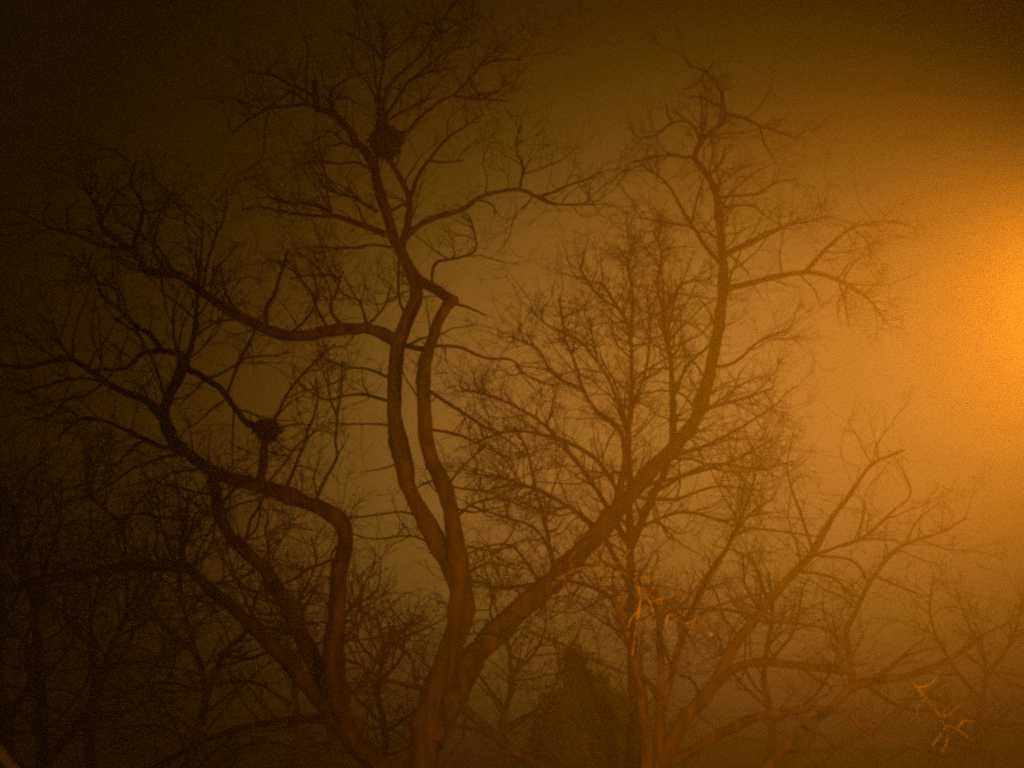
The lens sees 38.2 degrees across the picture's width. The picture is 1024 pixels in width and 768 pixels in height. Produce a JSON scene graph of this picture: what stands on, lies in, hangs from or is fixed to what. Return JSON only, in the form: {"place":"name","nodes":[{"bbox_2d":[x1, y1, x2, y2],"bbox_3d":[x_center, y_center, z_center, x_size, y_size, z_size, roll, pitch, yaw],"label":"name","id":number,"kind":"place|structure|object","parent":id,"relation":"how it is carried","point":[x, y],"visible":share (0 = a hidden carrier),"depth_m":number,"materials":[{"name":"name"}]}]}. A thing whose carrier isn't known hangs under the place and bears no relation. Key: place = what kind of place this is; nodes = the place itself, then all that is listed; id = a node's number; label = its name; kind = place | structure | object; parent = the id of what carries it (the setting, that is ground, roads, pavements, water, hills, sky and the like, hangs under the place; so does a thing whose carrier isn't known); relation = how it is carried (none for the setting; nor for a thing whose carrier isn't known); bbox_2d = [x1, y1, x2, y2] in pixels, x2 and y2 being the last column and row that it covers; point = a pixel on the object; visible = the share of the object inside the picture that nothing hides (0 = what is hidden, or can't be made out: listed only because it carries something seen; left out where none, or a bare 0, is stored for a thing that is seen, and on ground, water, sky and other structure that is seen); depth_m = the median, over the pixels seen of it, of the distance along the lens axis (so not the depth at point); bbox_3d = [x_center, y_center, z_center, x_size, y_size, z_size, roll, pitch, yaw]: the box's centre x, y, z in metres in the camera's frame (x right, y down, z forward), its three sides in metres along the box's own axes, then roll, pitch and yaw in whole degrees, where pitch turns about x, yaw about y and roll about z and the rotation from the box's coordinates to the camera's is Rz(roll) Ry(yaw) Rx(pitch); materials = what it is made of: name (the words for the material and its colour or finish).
{"place":"outdoors","nodes":[
{"label":"outdoors","id":0,"kind":"place"},
{"bbox_2d":[0,0,1023,767],"label":"sky","id":1,"kind":"structure","parent":0,"point":[932,90],"materials":[{"name":"orange"}]},
{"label":"ground","id":2,"kind":"structure","parent":0,"visible":0},
{"bbox_2d":[0,735,25,767],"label":"garden shed","id":3,"kind":"structure","parent":2,"relation":"on","point":[9,757],"depth_m":8.27,"materials":[{"name":"brown wood"}]},
{"bbox_2d":[0,398,164,767],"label":"bare tree","id":4,"kind":"object","parent":2,"relation":"on","point":[8,713],"visible":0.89,"depth_m":15.63,"materials":[{"name":"brown plant"}]},
{"bbox_2d":[0,475,237,767],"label":"bare tree","id":5,"kind":"object","parent":2,"relation":"on","point":[88,749],"visible":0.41,"depth_m":17.93,"materials":[{"name":"brown plant"}]},
{"bbox_2d":[0,402,247,767],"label":"bare tree","id":6,"kind":"object","parent":2,"relation":"on","point":[46,755],"visible":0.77,"depth_m":16.55,"materials":[{"name":"brown plant"}]},
{"bbox_2d":[64,424,358,767],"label":"bare tree","id":7,"kind":"object","parent":2,"relation":"on","point":[206,690],"visible":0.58,"depth_m":17.37,"materials":[{"name":"brown plant"}]},
{"bbox_2d":[0,178,444,767],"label":"bare tree","id":8,"kind":"object","parent":2,"relation":"on","point":[322,686],"visible":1,"depth_m":13.60,"materials":[{"name":"brown plant"}]},
{"bbox_2d":[250,418,284,447],"bbox_3d":[-2.267,0.444,13.731,0.332,0.296,0.270,0,-18,0],"label":"bird nest","id":9,"kind":"object","parent":8,"relation":"attached to","point":[271,432],"visible":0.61,"depth_m":13.69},
{"bbox_2d":[156,487,434,767],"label":"bare tree","id":10,"kind":"object","parent":2,"relation":"on","point":[297,747],"visible":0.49,"depth_m":17.85,"materials":[{"name":"brown plant"}]},
{"bbox_2d":[258,563,472,767],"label":"bare tree","id":11,"kind":"object","parent":2,"relation":"on","point":[380,721],"visible":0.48,"depth_m":18.54,"materials":[{"name":"brown plant"}]},
{"bbox_2d":[0,0,947,767],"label":"bare tree","id":12,"kind":"object","parent":2,"relation":"on","point":[448,684],"visible":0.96,"depth_m":16.49,"materials":[{"name":"brown plant"}]},
{"bbox_2d":[366,119,406,166],"bbox_3d":[-1.438,-2.809,17.275,0.522,0.540,0.422,0,-18,0],"label":"bird nest","id":13,"kind":"object","parent":12,"relation":"attached to","point":[386,142],"visible":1,"depth_m":17.19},
{"bbox_2d":[334,529,651,767],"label":"bare tree","id":14,"kind":"object","parent":2,"relation":"on","point":[512,724],"visible":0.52,"depth_m":17.51,"materials":[{"name":"brown plant"}]},
{"bbox_2d":[525,637,653,767],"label":"evergreen tree","id":15,"kind":"object","parent":2,"relation":"on","point":[603,745],"visible":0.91,"depth_m":16.18,"materials":[{"name":"green plant"}]},
{"bbox_2d":[396,180,825,717],"bbox_3d":[1.499,2.142,21.064,6.104,12.388,4.487,0,-18,0],"label":"bare tree","id":16,"kind":"object","parent":2,"relation":"on","point":[641,524],"visible":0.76,"depth_m":21.86,"materials":[{"name":"brown plant"}]},
{"bbox_2d":[514,382,1023,767],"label":"bare tree","id":17,"kind":"object","parent":2,"relation":"on","point":[661,751],"visible":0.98,"depth_m":14.47,"materials":[{"name":"brown plant"}]},
{"bbox_2d":[649,520,905,767],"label":"bare tree","id":18,"kind":"object","parent":2,"relation":"on","point":[771,740],"visible":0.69,"depth_m":18.42,"materials":[{"name":"brown plant"}]},
{"bbox_2d":[847,531,1023,767],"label":"bare tree","id":19,"kind":"object","parent":2,"relation":"on","point":[978,726],"visible":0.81,"depth_m":17.36,"materials":[{"name":"brown plant"}]}
]}

